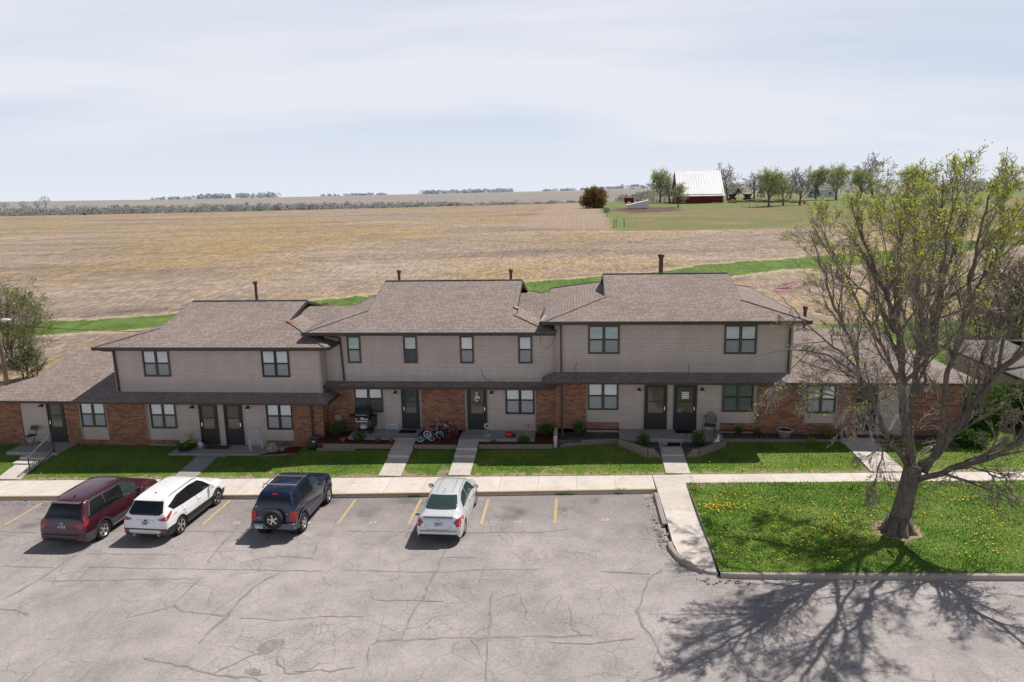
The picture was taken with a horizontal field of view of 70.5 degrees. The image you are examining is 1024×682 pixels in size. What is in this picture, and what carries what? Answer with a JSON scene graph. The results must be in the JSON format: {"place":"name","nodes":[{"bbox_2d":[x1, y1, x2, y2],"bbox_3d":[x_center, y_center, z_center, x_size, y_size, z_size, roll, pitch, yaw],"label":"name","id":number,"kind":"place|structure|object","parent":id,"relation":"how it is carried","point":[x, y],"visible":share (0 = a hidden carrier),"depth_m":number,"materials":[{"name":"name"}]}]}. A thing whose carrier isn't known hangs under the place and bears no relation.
{"place":"outdoors","nodes":[
{"label":"outdoors","id":0,"kind":"place"},
{"bbox_2d":[0,464,37,479],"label":"path","id":1,"kind":"structure","parent":0,"point":[16,472],"depth_m":32.20,"materials":[{"name":"concrete"}]},
{"bbox_2d":[6,442,76,455],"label":"patio","id":2,"kind":"structure","parent":0,"point":[23,449],"depth_m":34.17,"materials":[{"name":"concrete"}]},
{"bbox_2d":[27,431,54,472],"bbox_3d":[-21.290,4.931,33.394,0.193,1.560,2.883,-1,11,0],"label":"stair railing","id":3,"kind":"object","parent":2,"relation":"on","point":[52,443],"visible":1,"depth_m":32.80,"materials":[{"name":"black metal"}]},
{"bbox_2d":[175,457,217,476],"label":"path","id":4,"kind":"structure","parent":0,"point":[196,466],"depth_m":31.94,"materials":[{"name":"concrete"}]},
{"bbox_2d":[168,445,291,455],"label":"patio","id":5,"kind":"structure","parent":0,"point":[239,451],"depth_m":33.41,"materials":[{"name":"concrete"}]},
{"bbox_2d":[0,475,654,499],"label":"sidewalk","id":6,"kind":"structure","parent":0,"point":[339,485],"depth_m":29.19,"materials":[{"name":"concrete"}]},
{"bbox_2d":[0,488,655,498],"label":"kerb marking","id":7,"kind":"object","parent":6,"relation":"on","point":[411,493],"visible":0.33,"depth_m":28.32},
{"bbox_2d":[348,429,420,439],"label":"patio","id":8,"kind":"structure","parent":0,"point":[388,434],"depth_m":33.38,"materials":[{"name":"concrete"}]},
{"bbox_2d":[349,407,377,433],"bbox_3d":[-6.908,3.677,33.733,1.240,1.193,0.613,0,11,5],"label":"barbecue grill","id":9,"kind":"object","parent":8,"relation":"on","point":[362,414],"visible":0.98,"depth_m":33.54,"materials":[{"name":"black metal"}]},
{"bbox_2d":[378,440,415,475],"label":"path","id":10,"kind":"structure","parent":0,"point":[400,452],"depth_m":31.56,"materials":[{"name":"concrete"}]},
{"bbox_2d":[448,441,478,475],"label":"path","id":11,"kind":"structure","parent":0,"point":[464,458],"depth_m":31.27,"materials":[{"name":"concrete"}]},
{"bbox_2d":[458,430,535,441],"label":"patio","id":12,"kind":"structure","parent":0,"point":[497,436],"depth_m":32.96,"materials":[{"name":"concrete"}]},
{"bbox_2d":[0,183,1023,575],"bbox_3d":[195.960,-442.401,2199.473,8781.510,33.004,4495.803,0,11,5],"label":"terrain","id":13,"kind":"structure","parent":0,"point":[104,279],"depth_m":107.11,"materials":[{"name":"soil"}]},
{"bbox_2d":[0,318,10,385],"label":"utility pole","id":14,"kind":"object","parent":13,"relation":"on","point":[4,369],"visible":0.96,"depth_m":46.11,"materials":[{"name":"brown wood"}]},
{"bbox_2d":[4,346,51,378],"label":"shrub","id":15,"kind":"object","parent":13,"relation":"on","point":[27,355],"visible":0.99,"depth_m":48.43,"materials":[{"name":"green plant"}]},
{"bbox_2d":[0,273,66,364],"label":"willow shrub","id":16,"kind":"object","parent":13,"relation":"on","point":[17,298],"visible":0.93,"depth_m":51.48,"materials":[{"name":"green plant"}]},
{"bbox_2d":[0,281,365,446],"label":"townhouse","id":17,"kind":"structure","parent":13,"relation":"on","point":[222,372],"depth_m":34.02,"materials":[{"name":"plastic"}]},
{"bbox_2d":[46,404,68,442],"bbox_3d":[-21.843,3.889,34.796,0.900,2.090,0.140,0,11,5],"label":"door","id":18,"kind":"structure","parent":17,"relation":"in","point":[55,412],"depth_m":34.81,"materials":[{"name":"brown metal"}]},
{"bbox_2d":[79,404,106,426],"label":"window","id":19,"kind":"structure","parent":17,"relation":"in","point":[92,415],"depth_m":34.59,"materials":[{"name":"glass"}]},
{"bbox_2d":[141,351,171,376],"bbox_3d":[-16.539,1.033,33.723,1.300,1.280,0.080,0,11,5],"label":"window","id":20,"kind":"structure","parent":17,"relation":"in","point":[155,363],"depth_m":33.73,"materials":[{"name":"glass"}]},
{"bbox_2d":[149,404,177,428],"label":"window","id":21,"kind":"structure","parent":17,"relation":"in","point":[163,416],"depth_m":34.28,"materials":[{"name":"glass"}]},
{"bbox_2d":[198,405,220,444],"bbox_3d":[-14.262,3.909,34.125,0.920,2.100,0.140,0,11,5],"label":"door","id":22,"kind":"structure","parent":17,"relation":"in","point":[208,416],"depth_m":34.14,"materials":[{"name":"brown metal"}]},
{"bbox_2d":[223,405,244,445],"bbox_3d":[-13.047,3.909,34.016,0.920,2.100,0.140,0,11,5],"label":"door","id":23,"kind":"structure","parent":17,"relation":"in","point":[233,416],"depth_m":34.04,"materials":[{"name":"brown metal"}]},
{"bbox_2d":[260,351,290,376],"bbox_3d":[-10.831,1.030,33.214,1.300,1.280,0.080,0,11,5],"label":"window","id":24,"kind":"structure","parent":17,"relation":"in","point":[274,363],"depth_m":33.22,"materials":[{"name":"glass"}]},
{"bbox_2d":[265,405,293,429],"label":"window","id":25,"kind":"structure","parent":17,"relation":"in","point":[279,417],"depth_m":33.78,"materials":[{"name":"glass"}]},
{"bbox_2d":[0,199,671,215],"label":"creek woodland","id":26,"kind":"object","parent":13,"relation":"on","point":[72,210],"visible":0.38,"depth_m":317.25,"materials":[{"name":"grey plant"}]},
{"bbox_2d":[301,269,583,432],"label":"townhouse","id":27,"kind":"structure","parent":13,"relation":"on","point":[462,355],"depth_m":33.55,"materials":[{"name":"plastic"}]},
{"bbox_2d":[346,336,361,362],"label":"window","id":28,"kind":"structure","parent":27,"relation":"in","point":[353,342],"depth_m":33.54,"materials":[{"name":"glass"}]},
{"bbox_2d":[353,389,383,412],"bbox_3d":[-6.728,2.712,34.009,1.370,1.320,0.080,0,11,5],"label":"window","id":29,"kind":"structure","parent":27,"relation":"in","point":[371,398],"depth_m":34.02,"materials":[{"name":"glass"}]},
{"bbox_2d":[403,336,417,362],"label":"window","id":30,"kind":"structure","parent":27,"relation":"in","point":[409,342],"depth_m":33.31,"materials":[{"name":"glass"}]},
{"bbox_2d":[401,390,420,429],"bbox_3d":[-4.736,3.133,33.887,0.900,2.110,0.140,0,11,5],"label":"door","id":31,"kind":"structure","parent":27,"relation":"in","point":[410,402],"depth_m":33.92,"materials":[{"name":"brown metal"}]},
{"bbox_2d":[459,336,473,363],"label":"window","id":32,"kind":"structure","parent":27,"relation":"in","point":[466,342],"depth_m":33.07,"materials":[{"name":"glass"}]},
{"bbox_2d":[467,390,487,430],"bbox_3d":[-1.614,3.132,33.608,0.950,2.110,0.140,0,11,5],"label":"door","id":33,"kind":"structure","parent":27,"relation":"in","point":[476,399],"depth_m":33.64,"materials":[{"name":"brown metal"}]},
{"bbox_2d":[505,390,534,413],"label":"window","id":34,"kind":"structure","parent":27,"relation":"in","point":[517,401],"depth_m":33.40,"materials":[{"name":"glass"}]},
{"bbox_2d":[518,336,531,363],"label":"window","id":35,"kind":"structure","parent":27,"relation":"in","point":[524,342],"depth_m":32.84,"materials":[{"name":"glass"}]},
{"bbox_2d":[0,493,1023,681],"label":"parking lot","id":36,"kind":"structure","parent":13,"relation":"on","point":[775,630],"depth_m":20.32,"materials":[{"name":"asphalt"}]},
{"bbox_2d":[40,476,157,541],"bbox_3d":[-15.280,6.023,27.209,2.158,1.738,4.518,1,12,8],"label":"estate car","id":37,"kind":"object","parent":36,"relation":"on","point":[94,508],"visible":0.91,"depth_m":25.71,"materials":[{"name":"red paint"}]},
{"bbox_2d":[124,476,224,535],"bbox_3d":[-12.528,5.937,27.220,2.048,1.661,4.140,0,11,8],"label":"crossover car","id":38,"kind":"object","parent":36,"relation":"on","point":[170,506],"visible":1,"depth_m":25.91,"materials":[{"name":"white paint"}]},
{"bbox_2d":[251,471,331,533],"bbox_3d":[-8.063,5.726,26.874,1.992,1.835,4.053,0,11,7],"label":"offroad car","id":39,"kind":"object","parent":36,"relation":"on","point":[291,502],"visible":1,"depth_m":25.47,"materials":[{"name":"blue paint"}]},
{"bbox_2d":[0,507,666,681],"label":"crack sealing","id":40,"kind":"object","parent":36,"relation":"on","point":[269,646],"visible":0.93,"depth_m":20.41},
{"bbox_2d":[0,497,751,585],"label":"kerb rubble","id":41,"kind":"object","parent":36,"relation":"on","point":[704,580],"visible":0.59,"depth_m":23.99,"materials":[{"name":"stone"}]},
{"bbox_2d":[417,477,477,537],"bbox_3d":[-2.253,5.738,26.141,1.882,1.557,4.065,0,11,6],"label":"saloon car","id":42,"kind":"object","parent":36,"relation":"on","point":[450,503],"visible":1,"depth_m":24.80,"materials":[{"name":"silver paint"}]},
{"bbox_2d":[643,494,687,568],"bbox_3d":[5.082,6.386,24.837,0.579,0.023,5.724,-1,11,0],"label":"gutter","id":43,"kind":"object","parent":36,"relation":"on","point":[653,513],"visible":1,"depth_m":24.99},
{"bbox_2d":[653,492,1023,580],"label":"kerb","id":44,"kind":"structure","parent":36,"relation":"on","point":[958,576],"depth_m":21.07,"materials":[{"name":"concrete"}]},
{"bbox_2d":[150,177,1023,199],"bbox_3d":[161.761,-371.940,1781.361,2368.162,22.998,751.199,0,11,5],"label":"distant woods","id":45,"kind":"object","parent":13,"relation":"on","point":[242,195],"visible":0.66,"depth_m":1927.46,"materials":[{"name":"green plant"}]},
{"bbox_2d":[577,184,609,207],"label":"round shrub","id":46,"kind":"object","parent":13,"relation":"on","point":[594,197],"visible":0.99,"depth_m":218.25,"materials":[{"name":"brown plant"}]},
{"bbox_2d":[627,200,648,207],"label":"livestock shed","id":47,"kind":"structure","parent":13,"relation":"on","point":[643,204],"depth_m":208.49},
{"bbox_2d":[646,167,673,200],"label":"tree","id":48,"kind":"object","parent":13,"relation":"on","point":[660,177],"visible":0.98,"depth_m":264.13,"materials":[{"name":"green plant"}]},
{"bbox_2d":[670,183,689,206],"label":"tree","id":49,"kind":"object","parent":13,"relation":"on","point":[680,188],"visible":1,"depth_m":209.96,"materials":[{"name":"green plant"}]},
{"bbox_2d":[671,170,724,203],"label":"barn","id":50,"kind":"structure","parent":13,"relation":"on","point":[705,186],"depth_m":248.86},
{"bbox_2d":[715,162,741,199],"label":"tree","id":51,"kind":"object","parent":13,"relation":"on","point":[726,177],"visible":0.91,"depth_m":277.51,"materials":[{"name":"grey plant"}]},
{"bbox_2d":[741,170,760,198],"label":"tree","id":52,"kind":"object","parent":13,"relation":"on","point":[753,184],"visible":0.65,"depth_m":285.36,"materials":[{"name":"grey plant"}]},
{"bbox_2d":[712,199,802,202],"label":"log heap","id":53,"kind":"object","parent":13,"relation":"on","point":[757,200],"visible":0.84,"depth_m":242.35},
{"bbox_2d":[541,254,982,437],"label":"townhouse","id":54,"kind":"structure","parent":13,"relation":"on","point":[660,350],"depth_m":32.31,"materials":[{"name":"plastic"}]},
{"bbox_2d":[588,384,618,409],"bbox_3d":[4.121,2.476,32.841,1.390,1.350,0.080,0,11,5],"label":"window","id":55,"kind":"structure","parent":54,"relation":"in","point":[600,397],"depth_m":32.86,"materials":[{"name":"glass"}]},
{"bbox_2d":[588,325,619,353],"bbox_3d":[4.089,-0.062,32.277,1.390,1.310,0.080,0,11,5],"label":"window","id":56,"kind":"structure","parent":54,"relation":"in","point":[602,339],"depth_m":32.28,"materials":[{"name":"glass"}]},
{"bbox_2d":[643,385,667,429],"bbox_3d":[6.478,2.986,32.704,1.050,2.160,0.140,0,11,5],"label":"door","id":57,"kind":"structure","parent":54,"relation":"in","point":[655,396],"depth_m":32.72,"materials":[{"name":"brown metal"}]},
{"bbox_2d":[672,385,696,429],"bbox_3d":[7.778,2.985,32.588,1.060,2.160,0.140,0,11,5],"label":"door","id":58,"kind":"structure","parent":54,"relation":"in","point":[684,410],"depth_m":32.61,"materials":[{"name":"brown metal"}]},
{"bbox_2d":[721,385,753,411],"bbox_3d":[10.062,2.492,32.315,1.360,1.390,0.080,0,11,5],"label":"window","id":59,"kind":"structure","parent":54,"relation":"in","point":[735,398],"depth_m":32.33,"materials":[{"name":"glass"}]},
{"bbox_2d":[724,325,757,353],"bbox_3d":[10.005,-0.066,31.750,1.390,1.310,0.080,0,11,5],"label":"window","id":60,"kind":"structure","parent":54,"relation":"in","point":[738,339],"depth_m":31.76,"materials":[{"name":"glass"}]},
{"bbox_2d":[805,386,836,413],"bbox_3d":[13.639,2.564,32.011,1.280,1.300,0.080,0,11,5],"label":"window","id":61,"kind":"structure","parent":54,"relation":"in","point":[830,401],"depth_m":32.03,"materials":[{"name":"glass"}]},
{"bbox_2d":[854,386,876,431],"bbox_3d":[15.572,2.966,31.890,0.890,2.090,0.140,0,11,5],"label":"door","id":62,"kind":"structure","parent":54,"relation":"in","point":[861,393],"depth_m":31.91,"materials":[{"name":"brown metal"}]},
{"bbox_2d":[753,166,791,205],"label":"tree","id":63,"kind":"object","parent":13,"relation":"on","point":[768,179],"visible":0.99,"depth_m":202.60,"materials":[{"name":"green plant"}]},
{"bbox_2d":[772,172,795,205],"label":"tree","id":64,"kind":"object","parent":13,"relation":"on","point":[787,190],"visible":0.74,"depth_m":205.09,"materials":[{"name":"green plant"}]},
{"bbox_2d":[787,168,818,204],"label":"tree","id":65,"kind":"object","parent":13,"relation":"on","point":[802,182],"visible":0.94,"depth_m":207.14,"materials":[{"name":"grey plant"}]},
{"bbox_2d":[800,164,828,199],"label":"tree","id":66,"kind":"object","parent":13,"relation":"on","point":[817,174],"visible":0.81,"depth_m":257.53,"materials":[{"name":"green plant"}]},
{"bbox_2d":[615,176,1023,200],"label":"distant hedge","id":67,"kind":"object","parent":13,"relation":"on","point":[640,195],"visible":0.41,"depth_m":479.15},
{"bbox_2d":[807,184,835,196],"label":"farmhouse","id":68,"kind":"object","parent":13,"relation":"on","point":[830,192],"visible":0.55,"depth_m":305.10,"materials":[{"name":"white wood"}]},
{"bbox_2d":[822,162,854,199],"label":"tree","id":69,"kind":"object","parent":13,"relation":"on","point":[839,173],"visible":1,"depth_m":250.82,"materials":[{"name":"green plant"}]},
{"bbox_2d":[849,164,877,197],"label":"tree","id":70,"kind":"object","parent":13,"relation":"on","point":[859,175],"visible":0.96,"depth_m":271.71,"materials":[{"name":"green plant"}]},
{"bbox_2d":[852,151,895,196],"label":"tree","id":71,"kind":"object","parent":13,"relation":"on","point":[875,162],"visible":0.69,"depth_m":280.20,"materials":[{"name":"grey plant"}]},
{"bbox_2d":[883,174,992,351],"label":"tree","id":72,"kind":"object","parent":13,"relation":"on","point":[940,266],"visible":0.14,"depth_m":43.96,"materials":[{"name":"green plant"}]},
{"bbox_2d":[930,340,1023,417],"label":"townhouse","id":73,"kind":"structure","parent":13,"relation":"on","point":[1013,376],"depth_m":36.60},
{"bbox_2d":[934,276,1023,341],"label":"thicket","id":74,"kind":"object","parent":13,"relation":"on","point":[1006,320],"visible":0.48,"depth_m":41.76,"materials":[{"name":"green plant"}]},
{"bbox_2d":[962,251,1023,339],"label":"thicket","id":75,"kind":"object","parent":13,"relation":"on","point":[1019,291],"visible":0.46,"depth_m":46.70,"materials":[{"name":"green plant"}]},
{"bbox_2d":[0,415,1023,479],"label":"front lawn","id":76,"kind":"structure","parent":0,"point":[440,471],"depth_m":31.04,"materials":[{"name":"plant"}]},
{"bbox_2d":[12,454,52,464],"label":"steps","id":77,"kind":"structure","parent":76,"relation":"on","point":[22,460],"depth_m":33.22,"materials":[{"name":"concrete"}]},
{"bbox_2d":[174,440,196,450],"bbox_3d":[-15.162,4.883,33.688,0.908,0.475,0.949,0,11,5],"label":"garden shrub","id":78,"kind":"object","parent":76,"relation":"on","point":[185,446],"visible":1,"depth_m":33.54,"materials":[{"name":"green plant"}]},
{"bbox_2d":[260,446,301,454],"bbox_3d":[-10.130,5.222,33.535,2.726,0.400,0.956,-2,11,-3],"label":"planting bed","id":79,"kind":"object","parent":76,"relation":"on","point":[294,449],"visible":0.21,"depth_m":33.29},
{"bbox_2d":[308,435,321,449],"bbox_3d":[-9.020,4.653,33.348,0.711,0.640,0.711,0,11,5],"label":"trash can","id":80,"kind":"object","parent":76,"relation":"on","point":[314,440],"visible":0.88,"depth_m":33.09,"materials":[{"name":"black plastic"}]},
{"bbox_2d":[316,443,391,450],"bbox_3d":[-7.107,4.784,32.620,3.440,0.295,0.160,0,11,5],"label":"timber edging","id":81,"kind":"object","parent":76,"relation":"on","point":[338,447],"visible":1,"depth_m":32.59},
{"bbox_2d":[318,431,394,447],"bbox_3d":[-7.008,4.633,33.513,3.440,0.400,1.680,0,11,5],"label":"planting bed","id":82,"kind":"object","parent":76,"relation":"on","point":[328,437],"visible":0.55,"depth_m":32.95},
{"bbox_2d":[328,419,347,435],"bbox_3d":[-8.098,4.001,33.709,0.875,0.832,0.897,-7,13,-26],"label":"garden shrub","id":83,"kind":"object","parent":82,"relation":"on","point":[336,429],"visible":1,"depth_m":33.63,"materials":[{"name":"green plant"}]},
{"bbox_2d":[414,444,455,448],"bbox_3d":[-3.426,4.712,32.298,1.910,0.190,0.120,0,11,5],"label":"timber edging","id":84,"kind":"object","parent":76,"relation":"on","point":[430,446],"visible":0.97,"depth_m":32.26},
{"bbox_2d":[414,432,461,446],"bbox_3d":[-3.347,4.631,33.186,1.950,0.400,1.680,0,11,5],"label":"planting bed","id":85,"kind":"object","parent":76,"relation":"on","point":[453,441],"visible":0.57,"depth_m":32.80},
{"bbox_2d":[0,439,1023,572],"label":"grass","id":86,"kind":"structure","parent":76,"relation":"on","point":[787,513],"depth_m":25.49,"materials":[{"name":"plant"}]},
{"bbox_2d":[478,444,552,448],"bbox_3d":[0.154,4.667,32.093,3.304,0.190,0.120,-1,11,2],"label":"timber edging","id":87,"kind":"object","parent":76,"relation":"on","point":[515,446],"visible":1,"depth_m":32.04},
{"bbox_2d":[479,433,553,443],"bbox_3d":[0.216,4.624,32.893,3.300,0.400,1.630,0,11,5],"label":"planting bed","id":88,"kind":"object","parent":76,"relation":"on","point":[541,439],"visible":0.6,"depth_m":32.42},
{"bbox_2d":[538,422,553,436],"bbox_3d":[1.539,4.042,32.999,0.731,0.684,0.754,0,11,5],"label":"garden shrub","id":89,"kind":"object","parent":88,"relation":"on","point":[546,431],"visible":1,"depth_m":32.94,"materials":[{"name":"green plant"}]},
{"bbox_2d":[96,449,1021,566],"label":"dandelions","id":90,"kind":"object","parent":76,"relation":"on","point":[798,510],"visible":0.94,"depth_m":24.70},
{"bbox_2d":[558,432,618,445],"bbox_3d":[3.440,4.484,32.685,2.680,0.400,1.140,0,11,5],"label":"planting bed","id":91,"kind":"object","parent":76,"relation":"on","point":[569,437],"visible":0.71,"depth_m":32.59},
{"bbox_2d":[571,420,585,435],"bbox_3d":[3.011,3.907,32.627,0.706,0.810,0.708,0,11,5],"label":"garden shrub","id":92,"kind":"object","parent":91,"relation":"on","point":[578,426],"visible":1,"depth_m":32.58,"materials":[{"name":"green plant"}]},
{"bbox_2d":[560,438,617,447],"bbox_3d":[3.427,4.525,32.165,2.639,0.280,0.219,-2,11,-3],"label":"timber edging","id":93,"kind":"object","parent":76,"relation":"on","point":[596,441],"visible":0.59,"depth_m":32.14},
{"bbox_2d":[618,438,660,457],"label":"retaining wall","id":94,"kind":"structure","parent":76,"relation":"on","point":[641,449],"depth_m":30.88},
{"bbox_2d":[621,442,660,454],"bbox_3d":[5.520,4.727,31.238,1.600,0.400,1.180,0,11,5],"label":"planting bed","id":95,"kind":"object","parent":76,"relation":"on","point":[655,445],"visible":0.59,"depth_m":31.27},
{"bbox_2d":[636,431,649,444],"bbox_3d":[5.633,4.200,31.239,0.591,0.679,0.603,-6,12,-21],"label":"garden shrub","id":96,"kind":"object","parent":95,"relation":"on","point":[641,437],"visible":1,"depth_m":31.19,"materials":[{"name":"green plant"}]},
{"bbox_2d":[682,442,711,454],"bbox_3d":[8.249,4.725,30.994,1.800,0.400,1.180,0,11,5],"label":"planting bed","id":97,"kind":"object","parent":76,"relation":"on","point":[687,447],"visible":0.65,"depth_m":31.09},
{"bbox_2d":[690,428,705,445],"bbox_3d":[7.991,4.132,31.119,0.675,0.779,0.732,0,11,5],"label":"garden shrub","id":98,"kind":"object","parent":97,"relation":"on","point":[698,435],"visible":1,"depth_m":31.05,"materials":[{"name":"green plant"}]},
{"bbox_2d":[685,440,726,457],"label":"retaining wall","id":99,"kind":"structure","parent":76,"relation":"on","point":[703,450],"depth_m":30.59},
{"bbox_2d":[724,438,934,441],"bbox_3d":[14.309,4.380,31.519,10.100,0.225,0.135,0,11,5],"label":"timber edging","id":100,"kind":"object","parent":76,"relation":"on","point":[770,440],"visible":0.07,"depth_m":31.68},
{"bbox_2d":[721,433,944,439],"bbox_3d":[14.346,4.404,31.927,10.100,0.400,0.690,0,11,5],"label":"planting bed","id":101,"kind":"object","parent":76,"relation":"on","point":[792,436],"visible":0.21,"depth_m":31.95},
{"bbox_2d":[776,427,793,437],"bbox_3d":[12.044,4.052,32.015,0.710,0.340,0.710,0,11,5],"label":"planter","id":102,"kind":"object","parent":101,"relation":"on","point":[784,432],"visible":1,"depth_m":31.87,"materials":[{"name":"stone"}]},
{"bbox_2d":[945,427,990,449],"bbox_3d":[19.171,4.061,30.422,1.644,0.920,1.762,0,11,5],"label":"garden shrub","id":103,"kind":"object","parent":76,"relation":"on","point":[963,440],"visible":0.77,"depth_m":30.20,"materials":[{"name":"green plant"}]},
{"bbox_2d":[961,377,1008,431],"bbox_3d":[20.493,2.797,32.366,2.762,2.706,2.774,-7,13,-28],"label":"garden shrub","id":104,"kind":"object","parent":76,"relation":"on","point":[999,398],"visible":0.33,"depth_m":31.68,"materials":[{"name":"green plant"}]},
{"bbox_2d":[989,381,1023,427],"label":"garden shrub","id":105,"kind":"object","parent":76,"relation":"on","point":[1017,404],"visible":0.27,"depth_m":32.50,"materials":[{"name":"green plant"}]},
{"bbox_2d":[0,0,1023,201],"label":"sky","id":106,"kind":"structure","parent":0,"point":[100,99],"materials":[{"name":"white"}]},
{"bbox_2d":[619,429,723,443],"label":"patio","id":107,"kind":"structure","parent":0,"point":[656,435],"depth_m":32.05,"materials":[{"name":"concrete"}]},
{"bbox_2d":[702,412,716,435],"bbox_3d":[8.741,3.664,32.087,0.585,0.934,0.565,4,13,25],"label":"patio chair","id":108,"kind":"object","parent":107,"relation":"on","point":[706,424],"visible":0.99,"depth_m":32.19,"materials":[{"name":"black metal"}]},
{"bbox_2d":[658,442,689,473],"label":"path","id":109,"kind":"structure","parent":0,"point":[674,460],"depth_m":30.18,"materials":[{"name":"concrete"}]},
{"bbox_2d":[652,474,717,575],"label":"sidewalk","id":110,"kind":"structure","parent":0,"point":[687,533],"depth_m":24.95,"materials":[{"name":"concrete"}]},
{"bbox_2d":[686,480,1023,572],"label":"street lawn","id":111,"kind":"structure","parent":0,"point":[990,552],"depth_m":23.51,"materials":[{"name":"plant"}]},
{"bbox_2d":[745,139,1023,538],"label":"tree","id":112,"kind":"object","parent":111,"relation":"on","point":[917,259],"visible":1,"depth_m":20.81,"materials":[{"name":"green plant"}]},
{"bbox_2d":[690,472,1023,482],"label":"sidewalk","id":113,"kind":"structure","parent":0,"point":[805,477],"depth_m":28.08,"materials":[{"name":"concrete"}]},
{"bbox_2d":[842,438,902,471],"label":"path","id":114,"kind":"structure","parent":0,"point":[862,447],"depth_m":30.00,"materials":[{"name":"concrete"}]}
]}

